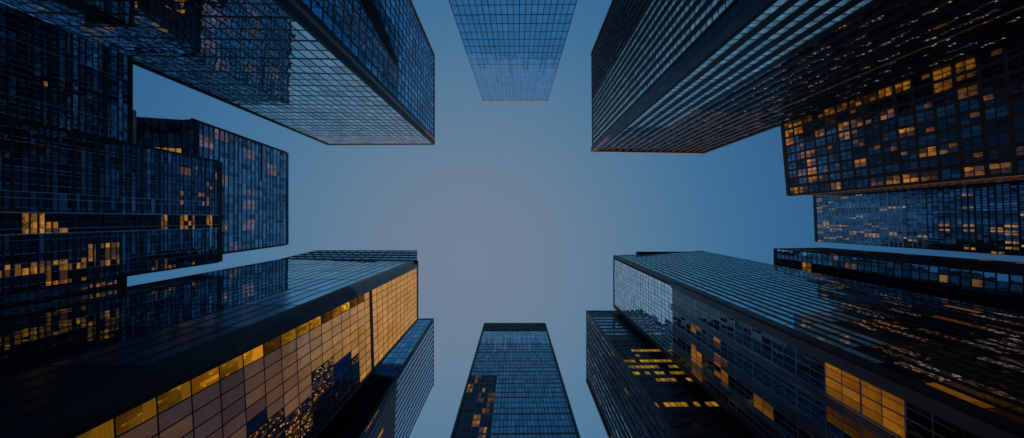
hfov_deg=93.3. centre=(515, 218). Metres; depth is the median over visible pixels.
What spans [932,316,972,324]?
window
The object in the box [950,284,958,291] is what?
window
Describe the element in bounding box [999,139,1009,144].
window
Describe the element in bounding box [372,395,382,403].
window
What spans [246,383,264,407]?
window
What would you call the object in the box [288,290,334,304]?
window
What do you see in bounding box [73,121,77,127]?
window
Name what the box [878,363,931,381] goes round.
window
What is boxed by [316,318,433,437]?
tiled tower
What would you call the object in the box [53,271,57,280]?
window
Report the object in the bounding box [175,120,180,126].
window
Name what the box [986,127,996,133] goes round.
window
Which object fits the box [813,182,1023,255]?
gridded office tower
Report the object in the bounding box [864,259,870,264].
window
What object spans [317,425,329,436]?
window
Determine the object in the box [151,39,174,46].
window
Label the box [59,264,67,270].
window
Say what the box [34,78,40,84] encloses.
window
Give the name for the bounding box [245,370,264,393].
window
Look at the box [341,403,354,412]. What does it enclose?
window
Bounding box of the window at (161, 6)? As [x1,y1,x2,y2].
[149,2,180,14]
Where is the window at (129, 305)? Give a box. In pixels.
[34,304,141,325]
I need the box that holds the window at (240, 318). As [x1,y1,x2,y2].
[210,305,282,326]
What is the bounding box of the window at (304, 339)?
[297,332,309,348]
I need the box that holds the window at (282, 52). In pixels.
[275,50,293,57]
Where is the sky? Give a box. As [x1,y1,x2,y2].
[5,0,1023,437]
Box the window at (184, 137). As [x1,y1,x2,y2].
[182,134,187,140]
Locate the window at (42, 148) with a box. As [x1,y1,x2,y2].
[40,145,44,155]
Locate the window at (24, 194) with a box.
[22,192,28,197]
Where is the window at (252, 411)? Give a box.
[246,397,265,421]
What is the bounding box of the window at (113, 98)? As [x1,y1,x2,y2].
[111,95,116,101]
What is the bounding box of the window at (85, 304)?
[0,303,97,323]
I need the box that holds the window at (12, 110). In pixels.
[9,106,15,114]
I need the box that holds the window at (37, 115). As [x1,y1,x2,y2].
[35,112,40,119]
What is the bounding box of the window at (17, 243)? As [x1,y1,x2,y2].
[15,241,20,247]
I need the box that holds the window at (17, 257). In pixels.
[15,254,20,263]
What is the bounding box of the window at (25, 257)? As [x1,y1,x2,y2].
[22,254,28,262]
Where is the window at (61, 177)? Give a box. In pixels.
[59,175,67,180]
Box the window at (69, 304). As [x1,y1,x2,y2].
[0,303,80,319]
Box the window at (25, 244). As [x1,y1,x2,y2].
[22,240,28,247]
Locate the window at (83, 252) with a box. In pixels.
[81,250,85,257]
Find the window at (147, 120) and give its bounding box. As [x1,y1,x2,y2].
[144,118,150,124]
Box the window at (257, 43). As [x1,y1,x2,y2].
[250,41,269,48]
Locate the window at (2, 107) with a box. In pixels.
[0,104,5,112]
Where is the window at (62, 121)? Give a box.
[60,118,64,124]
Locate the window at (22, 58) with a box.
[19,55,25,61]
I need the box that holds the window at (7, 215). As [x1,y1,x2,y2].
[5,213,9,221]
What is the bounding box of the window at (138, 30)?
[127,27,155,36]
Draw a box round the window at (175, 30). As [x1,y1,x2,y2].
[167,28,193,37]
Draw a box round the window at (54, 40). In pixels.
[52,36,56,43]
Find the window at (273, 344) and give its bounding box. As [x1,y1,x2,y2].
[264,336,280,354]
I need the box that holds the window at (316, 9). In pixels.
[312,0,321,19]
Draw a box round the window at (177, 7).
[165,3,193,14]
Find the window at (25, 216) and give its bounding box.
[22,213,28,221]
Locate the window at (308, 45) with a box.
[300,42,317,49]
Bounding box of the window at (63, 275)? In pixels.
[59,270,67,279]
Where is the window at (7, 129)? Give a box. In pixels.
[5,126,9,134]
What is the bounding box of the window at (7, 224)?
[5,222,9,228]
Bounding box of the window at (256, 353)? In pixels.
[243,345,262,365]
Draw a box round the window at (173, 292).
[121,289,192,302]
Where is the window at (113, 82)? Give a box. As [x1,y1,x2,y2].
[111,79,116,85]
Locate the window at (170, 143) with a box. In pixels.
[168,141,173,146]
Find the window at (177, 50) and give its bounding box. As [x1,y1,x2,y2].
[169,48,191,55]
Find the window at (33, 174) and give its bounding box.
[31,172,36,178]
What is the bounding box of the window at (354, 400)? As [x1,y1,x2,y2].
[349,394,362,402]
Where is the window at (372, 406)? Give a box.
[366,404,375,413]
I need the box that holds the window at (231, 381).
[221,369,243,394]
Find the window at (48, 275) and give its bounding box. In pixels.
[46,272,50,281]
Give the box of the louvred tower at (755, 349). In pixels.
[613,251,1023,437]
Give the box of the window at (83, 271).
[81,268,85,276]
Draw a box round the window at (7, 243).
[5,241,9,248]
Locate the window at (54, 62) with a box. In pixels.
[52,59,56,66]
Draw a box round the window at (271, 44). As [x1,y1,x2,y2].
[262,41,281,48]
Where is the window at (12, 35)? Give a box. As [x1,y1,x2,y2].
[9,31,15,39]
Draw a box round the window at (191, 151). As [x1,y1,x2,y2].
[189,149,193,154]
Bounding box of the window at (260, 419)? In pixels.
[247,409,265,435]
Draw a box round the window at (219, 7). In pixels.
[210,4,236,15]
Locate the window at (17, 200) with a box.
[15,198,20,206]
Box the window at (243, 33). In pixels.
[232,29,255,38]
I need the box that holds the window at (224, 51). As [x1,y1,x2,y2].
[216,49,237,56]
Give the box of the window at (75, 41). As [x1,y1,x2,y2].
[73,38,77,45]
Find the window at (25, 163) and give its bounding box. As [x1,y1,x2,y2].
[22,159,28,166]
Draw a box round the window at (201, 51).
[194,49,213,55]
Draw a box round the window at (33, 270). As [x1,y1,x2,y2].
[31,267,36,273]
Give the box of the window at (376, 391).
[372,386,382,393]
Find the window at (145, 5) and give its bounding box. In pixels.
[135,2,164,13]
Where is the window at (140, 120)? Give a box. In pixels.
[136,118,142,122]
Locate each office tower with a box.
[0,3,135,143]
[0,117,222,295]
[0,277,126,308]
[136,117,199,156]
[586,310,754,437]
[773,248,1023,312]
[780,38,1023,195]
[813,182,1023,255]
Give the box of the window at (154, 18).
[146,16,173,26]
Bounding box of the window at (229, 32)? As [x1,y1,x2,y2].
[220,29,243,38]
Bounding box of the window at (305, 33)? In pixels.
[299,31,315,39]
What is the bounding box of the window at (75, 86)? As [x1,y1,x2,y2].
[73,83,77,90]
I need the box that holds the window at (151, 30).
[142,28,167,36]
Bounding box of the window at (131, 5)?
[120,2,151,13]
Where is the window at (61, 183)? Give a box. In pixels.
[59,181,67,186]
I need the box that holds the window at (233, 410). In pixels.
[222,396,244,424]
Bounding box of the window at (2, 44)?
[0,41,5,49]
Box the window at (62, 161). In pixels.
[59,158,67,163]
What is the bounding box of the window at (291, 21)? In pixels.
[285,19,303,29]
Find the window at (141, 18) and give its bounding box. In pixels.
[132,16,161,26]
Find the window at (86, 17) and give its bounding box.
[77,15,108,25]
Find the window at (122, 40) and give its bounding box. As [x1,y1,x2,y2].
[114,38,140,46]
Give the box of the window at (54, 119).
[52,116,56,123]
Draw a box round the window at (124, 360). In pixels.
[102,328,220,364]
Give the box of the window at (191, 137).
[189,135,193,140]
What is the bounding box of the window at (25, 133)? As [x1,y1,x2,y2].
[22,129,28,137]
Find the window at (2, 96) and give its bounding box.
[0,93,5,99]
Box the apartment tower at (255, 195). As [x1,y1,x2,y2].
[184,118,288,253]
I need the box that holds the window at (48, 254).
[46,252,50,260]
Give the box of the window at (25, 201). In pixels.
[22,198,28,207]
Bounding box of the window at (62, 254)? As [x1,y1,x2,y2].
[59,251,67,259]
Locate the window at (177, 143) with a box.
[175,141,180,147]
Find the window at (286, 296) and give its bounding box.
[258,290,309,304]
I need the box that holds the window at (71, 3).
[59,0,94,12]
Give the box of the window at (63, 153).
[59,148,67,158]
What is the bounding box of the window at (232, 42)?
[225,40,246,48]
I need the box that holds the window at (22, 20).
[19,16,25,24]
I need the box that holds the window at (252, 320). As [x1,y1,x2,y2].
[229,305,297,326]
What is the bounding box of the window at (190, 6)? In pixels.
[179,3,207,14]
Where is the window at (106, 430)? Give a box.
[76,419,113,437]
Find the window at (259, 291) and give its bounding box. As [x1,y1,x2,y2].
[212,290,269,303]
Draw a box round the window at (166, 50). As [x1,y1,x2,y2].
[158,48,181,55]
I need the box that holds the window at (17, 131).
[15,128,20,136]
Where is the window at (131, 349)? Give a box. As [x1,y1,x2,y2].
[75,327,203,364]
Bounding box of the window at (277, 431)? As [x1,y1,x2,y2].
[268,420,284,437]
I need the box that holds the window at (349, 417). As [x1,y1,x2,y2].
[340,414,354,424]
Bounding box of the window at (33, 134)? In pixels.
[31,131,36,138]
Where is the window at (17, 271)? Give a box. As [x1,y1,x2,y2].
[15,269,20,275]
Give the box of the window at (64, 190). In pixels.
[59,187,67,193]
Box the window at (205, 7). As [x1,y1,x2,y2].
[194,3,222,15]
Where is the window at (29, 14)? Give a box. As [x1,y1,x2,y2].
[29,14,55,24]
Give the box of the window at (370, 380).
[364,378,374,384]
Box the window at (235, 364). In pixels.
[220,355,242,378]
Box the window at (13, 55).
[9,51,15,58]
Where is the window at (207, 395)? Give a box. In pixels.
[193,382,219,410]
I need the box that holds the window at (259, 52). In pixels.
[252,50,270,56]
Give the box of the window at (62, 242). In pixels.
[59,239,67,245]
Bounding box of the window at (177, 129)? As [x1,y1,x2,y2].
[175,127,180,133]
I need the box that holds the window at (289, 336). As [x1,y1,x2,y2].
[281,329,295,345]
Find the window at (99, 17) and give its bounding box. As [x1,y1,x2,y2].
[90,15,120,25]
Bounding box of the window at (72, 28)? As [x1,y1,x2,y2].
[62,26,92,35]
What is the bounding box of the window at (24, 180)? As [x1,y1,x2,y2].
[22,178,28,183]
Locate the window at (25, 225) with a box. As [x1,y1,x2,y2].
[22,222,28,228]
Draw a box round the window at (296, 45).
[286,41,306,49]
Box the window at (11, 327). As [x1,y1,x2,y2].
[0,326,26,331]
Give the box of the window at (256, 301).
[244,290,296,303]
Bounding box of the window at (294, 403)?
[285,396,298,416]
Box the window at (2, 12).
[0,8,5,16]
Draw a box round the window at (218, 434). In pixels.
[208,428,221,437]
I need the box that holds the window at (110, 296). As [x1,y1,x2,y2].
[73,288,156,302]
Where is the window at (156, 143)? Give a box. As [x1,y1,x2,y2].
[153,140,159,146]
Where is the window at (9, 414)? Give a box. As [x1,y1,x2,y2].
[0,366,143,422]
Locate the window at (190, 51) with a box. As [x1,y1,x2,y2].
[181,48,202,55]
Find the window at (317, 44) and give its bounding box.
[312,42,326,49]
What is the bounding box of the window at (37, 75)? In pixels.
[34,71,40,79]
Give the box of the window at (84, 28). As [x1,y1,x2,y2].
[75,26,104,35]
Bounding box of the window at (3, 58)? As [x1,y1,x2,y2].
[0,55,5,61]
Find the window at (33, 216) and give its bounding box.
[31,214,36,221]
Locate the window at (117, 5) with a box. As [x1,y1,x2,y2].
[104,1,137,13]
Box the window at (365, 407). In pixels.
[357,404,370,413]
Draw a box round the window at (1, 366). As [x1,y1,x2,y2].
[0,365,14,369]
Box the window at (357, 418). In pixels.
[349,415,363,425]
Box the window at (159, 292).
[105,289,178,302]
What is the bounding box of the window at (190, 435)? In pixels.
[183,431,192,437]
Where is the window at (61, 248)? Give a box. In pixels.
[59,246,67,250]
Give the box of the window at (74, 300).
[57,288,142,302]
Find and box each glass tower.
[0,0,434,144]
[0,250,417,437]
[449,0,576,101]
[450,323,580,437]
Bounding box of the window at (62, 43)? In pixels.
[60,40,64,46]
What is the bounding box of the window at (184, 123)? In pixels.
[182,120,187,126]
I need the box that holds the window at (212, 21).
[201,17,227,27]
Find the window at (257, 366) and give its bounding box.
[244,358,263,379]
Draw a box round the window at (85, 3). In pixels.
[76,1,108,12]
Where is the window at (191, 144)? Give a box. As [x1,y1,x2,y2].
[189,142,193,147]
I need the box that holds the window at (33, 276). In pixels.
[31,274,36,283]
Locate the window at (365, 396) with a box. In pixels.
[357,394,369,402]
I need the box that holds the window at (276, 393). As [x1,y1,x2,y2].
[266,384,282,405]
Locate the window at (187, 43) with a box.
[175,39,199,47]
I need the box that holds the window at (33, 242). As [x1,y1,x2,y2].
[31,240,36,246]
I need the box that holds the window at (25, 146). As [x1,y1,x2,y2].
[22,142,28,152]
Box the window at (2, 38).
[0,35,5,41]
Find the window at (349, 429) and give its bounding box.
[340,426,354,437]
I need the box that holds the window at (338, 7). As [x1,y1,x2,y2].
[335,0,342,16]
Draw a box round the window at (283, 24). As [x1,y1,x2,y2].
[272,19,294,29]
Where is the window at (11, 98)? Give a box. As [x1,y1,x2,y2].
[9,95,15,101]
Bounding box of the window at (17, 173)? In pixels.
[15,170,20,176]
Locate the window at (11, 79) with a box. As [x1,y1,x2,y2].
[9,76,15,82]
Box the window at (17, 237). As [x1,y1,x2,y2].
[15,235,20,239]
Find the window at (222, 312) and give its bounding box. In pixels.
[170,305,250,326]
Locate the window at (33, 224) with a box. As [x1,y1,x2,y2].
[31,222,36,227]
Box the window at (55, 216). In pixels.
[53,214,57,221]
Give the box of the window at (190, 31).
[180,28,205,37]
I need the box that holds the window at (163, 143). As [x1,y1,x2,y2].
[161,140,166,146]
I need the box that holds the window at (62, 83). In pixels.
[60,79,64,86]
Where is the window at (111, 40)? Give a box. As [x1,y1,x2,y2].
[102,38,128,46]
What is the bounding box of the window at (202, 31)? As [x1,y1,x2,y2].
[194,29,217,37]
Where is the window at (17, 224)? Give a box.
[15,222,20,228]
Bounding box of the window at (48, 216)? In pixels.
[46,214,50,221]
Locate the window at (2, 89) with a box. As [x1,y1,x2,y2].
[0,86,5,92]
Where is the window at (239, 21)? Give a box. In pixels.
[230,18,254,28]
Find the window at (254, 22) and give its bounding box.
[243,18,267,28]
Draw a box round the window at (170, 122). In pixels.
[168,120,173,125]
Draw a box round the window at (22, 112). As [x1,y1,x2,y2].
[19,109,25,116]
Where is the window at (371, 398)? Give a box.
[365,395,376,403]
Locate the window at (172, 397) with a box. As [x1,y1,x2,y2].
[157,381,190,412]
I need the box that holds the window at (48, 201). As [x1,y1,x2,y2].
[46,199,50,207]
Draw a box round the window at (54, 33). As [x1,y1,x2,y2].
[52,29,56,37]
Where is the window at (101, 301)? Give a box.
[90,289,165,302]
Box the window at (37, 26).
[34,22,40,30]
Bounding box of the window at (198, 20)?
[187,17,214,27]
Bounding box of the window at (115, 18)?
[104,15,133,25]
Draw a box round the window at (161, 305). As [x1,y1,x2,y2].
[75,304,173,325]
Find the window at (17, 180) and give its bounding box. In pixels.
[15,177,20,182]
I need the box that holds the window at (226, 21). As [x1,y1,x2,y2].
[216,18,241,28]
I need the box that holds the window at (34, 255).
[31,253,36,261]
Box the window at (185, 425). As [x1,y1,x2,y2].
[160,414,192,437]
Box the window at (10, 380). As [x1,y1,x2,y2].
[0,366,65,387]
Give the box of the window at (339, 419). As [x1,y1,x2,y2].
[331,414,346,424]
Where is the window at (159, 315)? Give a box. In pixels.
[115,304,205,325]
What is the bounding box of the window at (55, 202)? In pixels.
[53,199,57,207]
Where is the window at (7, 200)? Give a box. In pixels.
[5,197,9,206]
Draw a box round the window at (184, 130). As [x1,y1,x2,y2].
[182,127,187,133]
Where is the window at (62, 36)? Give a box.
[60,33,64,40]
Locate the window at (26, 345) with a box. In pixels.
[0,327,103,354]
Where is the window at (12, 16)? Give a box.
[9,12,15,20]
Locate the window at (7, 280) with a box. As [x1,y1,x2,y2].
[5,277,9,286]
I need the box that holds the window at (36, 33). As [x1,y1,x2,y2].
[34,29,40,37]
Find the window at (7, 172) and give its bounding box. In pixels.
[5,169,9,175]
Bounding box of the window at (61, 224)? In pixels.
[59,222,67,227]
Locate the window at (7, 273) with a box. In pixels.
[5,270,9,276]
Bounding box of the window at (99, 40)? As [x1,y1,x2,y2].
[90,38,115,45]
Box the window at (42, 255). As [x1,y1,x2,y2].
[40,253,44,260]
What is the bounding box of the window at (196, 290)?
[137,289,205,302]
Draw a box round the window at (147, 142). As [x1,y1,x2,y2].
[145,140,151,145]
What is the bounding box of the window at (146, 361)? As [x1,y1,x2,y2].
[128,328,239,364]
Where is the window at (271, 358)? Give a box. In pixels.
[264,348,280,367]
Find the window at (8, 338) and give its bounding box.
[0,326,66,342]
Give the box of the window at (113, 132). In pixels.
[111,129,116,135]
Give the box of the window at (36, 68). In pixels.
[34,66,40,71]
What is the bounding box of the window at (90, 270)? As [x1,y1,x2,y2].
[88,267,92,275]
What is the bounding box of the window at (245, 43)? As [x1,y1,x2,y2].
[237,40,258,48]
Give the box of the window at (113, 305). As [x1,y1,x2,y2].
[19,304,125,324]
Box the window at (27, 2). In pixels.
[17,0,52,11]
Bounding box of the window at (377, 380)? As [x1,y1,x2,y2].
[371,378,381,384]
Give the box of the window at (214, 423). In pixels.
[195,412,221,437]
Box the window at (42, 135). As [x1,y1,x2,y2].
[40,133,44,140]
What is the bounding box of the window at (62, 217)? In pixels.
[59,214,67,221]
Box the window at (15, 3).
[3,0,38,11]
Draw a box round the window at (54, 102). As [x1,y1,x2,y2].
[52,99,56,105]
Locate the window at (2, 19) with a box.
[0,16,5,24]
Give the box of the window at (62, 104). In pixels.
[60,101,64,107]
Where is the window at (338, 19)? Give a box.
[334,11,342,27]
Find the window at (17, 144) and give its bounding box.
[15,141,20,151]
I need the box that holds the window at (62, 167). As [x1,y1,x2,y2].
[59,164,67,170]
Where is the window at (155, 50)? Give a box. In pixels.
[147,48,170,55]
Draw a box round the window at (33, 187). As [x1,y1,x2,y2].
[31,185,36,191]
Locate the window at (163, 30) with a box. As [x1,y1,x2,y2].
[155,28,181,37]
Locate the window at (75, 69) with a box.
[73,66,77,73]
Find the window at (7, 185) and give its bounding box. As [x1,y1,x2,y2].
[5,183,9,189]
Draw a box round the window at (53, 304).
[0,303,64,315]
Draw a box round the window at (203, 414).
[194,397,220,427]
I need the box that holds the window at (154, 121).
[152,119,158,124]
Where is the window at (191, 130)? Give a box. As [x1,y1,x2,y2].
[189,128,193,133]
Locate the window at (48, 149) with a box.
[46,146,50,155]
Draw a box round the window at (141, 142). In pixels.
[137,139,143,144]
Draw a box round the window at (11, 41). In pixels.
[9,38,15,45]
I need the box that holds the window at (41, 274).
[40,273,43,282]
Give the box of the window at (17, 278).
[15,276,20,285]
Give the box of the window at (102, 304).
[0,303,113,324]
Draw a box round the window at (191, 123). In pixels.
[189,121,193,126]
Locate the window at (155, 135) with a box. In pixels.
[153,133,159,139]
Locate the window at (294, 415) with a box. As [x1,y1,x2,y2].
[285,407,298,428]
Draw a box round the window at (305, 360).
[298,353,309,370]
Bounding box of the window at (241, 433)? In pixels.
[229,425,246,437]
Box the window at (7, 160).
[5,157,9,164]
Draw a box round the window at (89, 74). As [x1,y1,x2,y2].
[87,71,91,77]
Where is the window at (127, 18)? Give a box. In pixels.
[119,16,148,26]
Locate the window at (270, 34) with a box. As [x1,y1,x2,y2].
[259,30,280,38]
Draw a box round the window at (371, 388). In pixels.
[364,386,375,393]
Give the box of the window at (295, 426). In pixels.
[286,418,299,437]
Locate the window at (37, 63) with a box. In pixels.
[34,60,40,66]
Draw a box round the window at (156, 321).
[134,304,218,325]
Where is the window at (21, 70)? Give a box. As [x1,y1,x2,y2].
[19,67,25,74]
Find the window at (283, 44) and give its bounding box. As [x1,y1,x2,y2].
[274,41,294,49]
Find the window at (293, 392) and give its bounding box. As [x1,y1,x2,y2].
[284,384,297,405]
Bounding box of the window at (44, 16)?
[35,14,67,24]
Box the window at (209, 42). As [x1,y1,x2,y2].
[201,40,222,47]
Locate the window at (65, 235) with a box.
[59,233,67,238]
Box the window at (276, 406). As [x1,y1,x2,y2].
[267,396,283,419]
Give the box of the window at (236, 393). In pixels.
[221,383,243,409]
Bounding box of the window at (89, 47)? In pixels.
[87,44,91,50]
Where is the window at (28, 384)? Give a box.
[0,366,92,398]
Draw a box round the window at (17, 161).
[15,159,20,165]
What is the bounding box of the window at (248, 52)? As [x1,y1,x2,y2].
[241,50,259,56]
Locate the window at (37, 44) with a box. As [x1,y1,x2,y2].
[34,41,40,48]
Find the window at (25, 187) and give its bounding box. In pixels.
[22,184,28,191]
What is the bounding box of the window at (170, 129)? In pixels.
[168,126,173,132]
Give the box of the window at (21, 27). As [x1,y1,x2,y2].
[19,23,25,31]
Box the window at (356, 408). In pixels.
[350,404,362,413]
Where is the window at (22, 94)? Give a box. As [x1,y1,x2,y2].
[19,91,25,97]
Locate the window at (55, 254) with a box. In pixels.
[53,252,57,259]
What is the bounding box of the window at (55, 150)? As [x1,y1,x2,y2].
[53,147,57,156]
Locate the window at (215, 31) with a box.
[207,29,231,38]
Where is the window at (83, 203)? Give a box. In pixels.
[81,201,85,208]
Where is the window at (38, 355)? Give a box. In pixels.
[0,327,143,363]
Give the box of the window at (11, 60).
[9,58,15,64]
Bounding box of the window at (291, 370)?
[283,362,296,381]
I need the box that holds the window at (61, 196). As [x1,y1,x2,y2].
[59,194,67,198]
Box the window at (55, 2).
[45,0,81,12]
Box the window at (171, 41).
[163,39,187,47]
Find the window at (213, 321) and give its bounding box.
[190,305,266,326]
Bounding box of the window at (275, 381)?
[266,372,281,393]
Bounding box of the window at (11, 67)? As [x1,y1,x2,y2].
[9,64,15,71]
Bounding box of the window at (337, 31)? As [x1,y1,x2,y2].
[334,23,341,40]
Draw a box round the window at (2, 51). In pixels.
[0,48,5,55]
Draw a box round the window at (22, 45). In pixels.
[19,42,25,48]
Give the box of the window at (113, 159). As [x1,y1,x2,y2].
[111,156,115,164]
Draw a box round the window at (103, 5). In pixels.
[90,1,122,12]
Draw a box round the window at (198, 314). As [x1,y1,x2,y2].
[150,305,234,326]
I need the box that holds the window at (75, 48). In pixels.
[73,45,77,51]
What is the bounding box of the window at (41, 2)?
[31,0,65,11]
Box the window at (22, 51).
[19,47,25,55]
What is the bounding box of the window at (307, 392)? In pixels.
[299,384,311,403]
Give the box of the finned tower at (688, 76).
[591,0,1023,153]
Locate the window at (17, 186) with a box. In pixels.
[15,184,20,190]
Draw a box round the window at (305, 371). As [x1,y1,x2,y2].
[298,363,310,381]
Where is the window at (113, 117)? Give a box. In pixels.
[111,114,116,120]
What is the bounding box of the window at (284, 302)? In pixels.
[272,290,322,304]
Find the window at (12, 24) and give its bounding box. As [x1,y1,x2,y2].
[9,20,15,28]
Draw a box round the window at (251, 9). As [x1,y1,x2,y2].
[239,4,264,15]
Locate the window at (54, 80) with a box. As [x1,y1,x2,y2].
[52,77,56,83]
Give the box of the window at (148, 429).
[118,416,157,437]
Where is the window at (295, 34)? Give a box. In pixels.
[286,31,306,39]
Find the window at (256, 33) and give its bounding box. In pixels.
[247,30,267,38]
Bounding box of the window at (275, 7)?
[269,5,289,16]
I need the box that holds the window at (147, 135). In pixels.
[145,132,151,138]
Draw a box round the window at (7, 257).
[5,255,9,264]
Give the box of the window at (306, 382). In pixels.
[299,374,310,392]
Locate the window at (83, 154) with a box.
[81,151,85,160]
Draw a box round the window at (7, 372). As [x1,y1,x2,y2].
[0,365,38,377]
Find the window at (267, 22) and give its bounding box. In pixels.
[258,19,280,28]
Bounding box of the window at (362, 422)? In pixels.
[358,415,369,425]
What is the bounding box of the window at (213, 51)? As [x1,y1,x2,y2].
[205,49,226,56]
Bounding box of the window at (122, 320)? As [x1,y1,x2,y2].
[95,304,189,325]
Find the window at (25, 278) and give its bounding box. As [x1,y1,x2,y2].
[22,275,28,284]
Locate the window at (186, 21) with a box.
[174,17,201,27]
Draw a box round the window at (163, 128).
[160,126,166,132]
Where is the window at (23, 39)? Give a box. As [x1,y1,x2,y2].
[19,35,25,42]
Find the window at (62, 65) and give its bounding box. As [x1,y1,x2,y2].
[60,62,64,68]
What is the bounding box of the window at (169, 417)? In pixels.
[159,397,191,430]
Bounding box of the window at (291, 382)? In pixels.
[283,373,297,392]
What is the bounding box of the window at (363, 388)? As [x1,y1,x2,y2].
[357,385,368,393]
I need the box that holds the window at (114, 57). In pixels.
[111,53,116,60]
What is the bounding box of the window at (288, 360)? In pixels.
[282,351,296,368]
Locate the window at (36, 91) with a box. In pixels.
[34,88,40,95]
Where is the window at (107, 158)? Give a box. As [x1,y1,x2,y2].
[105,155,109,163]
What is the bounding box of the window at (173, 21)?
[161,17,188,27]
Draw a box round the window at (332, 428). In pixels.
[322,425,337,437]
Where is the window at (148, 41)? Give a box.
[139,39,163,46]
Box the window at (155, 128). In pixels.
[153,126,158,131]
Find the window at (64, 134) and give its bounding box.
[59,131,67,136]
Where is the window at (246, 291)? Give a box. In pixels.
[196,290,255,303]
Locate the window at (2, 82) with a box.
[0,79,5,86]
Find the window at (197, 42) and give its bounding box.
[189,40,210,47]
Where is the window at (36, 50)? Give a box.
[34,47,40,53]
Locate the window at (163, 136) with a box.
[161,133,166,139]
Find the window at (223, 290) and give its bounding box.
[165,289,232,303]
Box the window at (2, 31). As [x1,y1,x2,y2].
[0,28,5,35]
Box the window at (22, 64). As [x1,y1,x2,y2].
[19,61,25,67]
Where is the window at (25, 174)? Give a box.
[22,171,28,177]
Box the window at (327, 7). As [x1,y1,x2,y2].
[324,0,332,17]
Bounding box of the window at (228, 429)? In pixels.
[223,411,245,437]
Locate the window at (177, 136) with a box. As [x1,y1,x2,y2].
[175,134,180,140]
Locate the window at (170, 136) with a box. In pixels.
[168,134,173,139]
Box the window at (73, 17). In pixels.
[61,14,95,25]
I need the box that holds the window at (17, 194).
[15,191,20,196]
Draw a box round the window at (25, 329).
[0,326,46,336]
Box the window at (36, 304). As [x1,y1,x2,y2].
[0,303,48,311]
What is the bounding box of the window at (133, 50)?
[122,47,146,54]
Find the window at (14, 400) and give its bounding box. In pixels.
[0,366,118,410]
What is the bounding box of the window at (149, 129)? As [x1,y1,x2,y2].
[145,125,151,131]
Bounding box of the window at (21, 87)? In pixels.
[19,84,25,91]
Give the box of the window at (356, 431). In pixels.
[349,427,361,437]
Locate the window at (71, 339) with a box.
[0,327,123,361]
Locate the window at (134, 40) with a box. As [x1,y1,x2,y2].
[126,38,151,46]
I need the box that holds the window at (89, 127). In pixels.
[87,124,91,130]
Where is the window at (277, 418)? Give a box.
[268,408,283,431]
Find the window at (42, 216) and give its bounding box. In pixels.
[40,214,44,221]
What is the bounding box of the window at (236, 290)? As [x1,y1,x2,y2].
[181,289,246,303]
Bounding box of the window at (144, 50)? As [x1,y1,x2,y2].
[136,48,157,54]
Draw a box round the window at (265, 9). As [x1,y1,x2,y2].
[255,5,279,16]
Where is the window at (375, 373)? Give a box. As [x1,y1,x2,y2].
[370,371,379,376]
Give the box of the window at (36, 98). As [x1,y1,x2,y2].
[34,94,40,101]
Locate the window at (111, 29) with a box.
[102,27,130,36]
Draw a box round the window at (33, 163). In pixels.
[31,161,36,167]
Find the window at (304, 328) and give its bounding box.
[296,322,308,336]
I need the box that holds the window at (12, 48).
[9,44,15,52]
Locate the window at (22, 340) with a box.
[0,326,86,348]
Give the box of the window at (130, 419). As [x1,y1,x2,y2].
[115,398,156,436]
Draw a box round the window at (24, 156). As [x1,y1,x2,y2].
[22,153,28,159]
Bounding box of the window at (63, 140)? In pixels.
[59,136,67,144]
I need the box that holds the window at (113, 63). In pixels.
[111,60,116,66]
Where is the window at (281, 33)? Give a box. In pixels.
[272,30,293,39]
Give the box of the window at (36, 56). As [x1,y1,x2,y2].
[34,53,40,60]
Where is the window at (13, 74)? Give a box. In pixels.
[9,71,15,77]
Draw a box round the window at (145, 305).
[54,304,157,325]
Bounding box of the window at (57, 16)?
[48,14,80,24]
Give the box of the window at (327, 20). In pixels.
[324,12,332,30]
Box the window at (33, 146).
[31,144,36,154]
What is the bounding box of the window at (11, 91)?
[9,88,15,95]
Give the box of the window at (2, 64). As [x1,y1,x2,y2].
[0,61,5,68]
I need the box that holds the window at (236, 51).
[228,49,248,56]
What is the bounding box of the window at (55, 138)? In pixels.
[53,135,57,142]
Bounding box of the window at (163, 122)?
[160,119,166,125]
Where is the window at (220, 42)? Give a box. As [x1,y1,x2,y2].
[213,40,233,47]
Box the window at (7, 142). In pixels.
[5,139,9,150]
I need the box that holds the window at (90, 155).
[88,153,92,161]
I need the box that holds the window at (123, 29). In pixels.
[115,27,142,36]
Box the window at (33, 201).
[31,198,36,207]
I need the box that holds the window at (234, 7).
[224,4,250,15]
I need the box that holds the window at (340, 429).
[330,426,346,437]
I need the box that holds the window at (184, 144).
[182,141,187,147]
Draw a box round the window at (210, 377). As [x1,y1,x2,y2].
[192,367,218,394]
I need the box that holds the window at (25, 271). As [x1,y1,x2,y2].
[22,268,28,274]
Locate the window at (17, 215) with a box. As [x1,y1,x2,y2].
[15,213,20,221]
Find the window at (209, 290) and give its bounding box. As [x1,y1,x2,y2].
[153,289,219,303]
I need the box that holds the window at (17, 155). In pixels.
[15,152,20,158]
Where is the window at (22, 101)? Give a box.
[19,98,25,104]
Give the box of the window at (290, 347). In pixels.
[282,339,295,357]
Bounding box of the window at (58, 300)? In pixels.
[46,288,129,301]
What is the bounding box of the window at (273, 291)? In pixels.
[228,290,282,303]
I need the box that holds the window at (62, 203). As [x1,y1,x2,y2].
[59,200,67,207]
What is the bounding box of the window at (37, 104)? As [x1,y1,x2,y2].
[35,102,40,107]
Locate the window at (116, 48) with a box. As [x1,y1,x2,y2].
[111,47,135,54]
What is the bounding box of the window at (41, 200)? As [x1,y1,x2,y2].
[40,199,43,207]
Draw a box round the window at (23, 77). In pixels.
[19,74,25,79]
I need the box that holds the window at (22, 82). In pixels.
[19,79,25,85]
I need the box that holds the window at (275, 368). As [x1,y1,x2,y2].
[265,360,281,380]
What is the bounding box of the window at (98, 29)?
[87,26,116,35]
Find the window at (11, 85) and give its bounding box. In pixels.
[9,82,15,88]

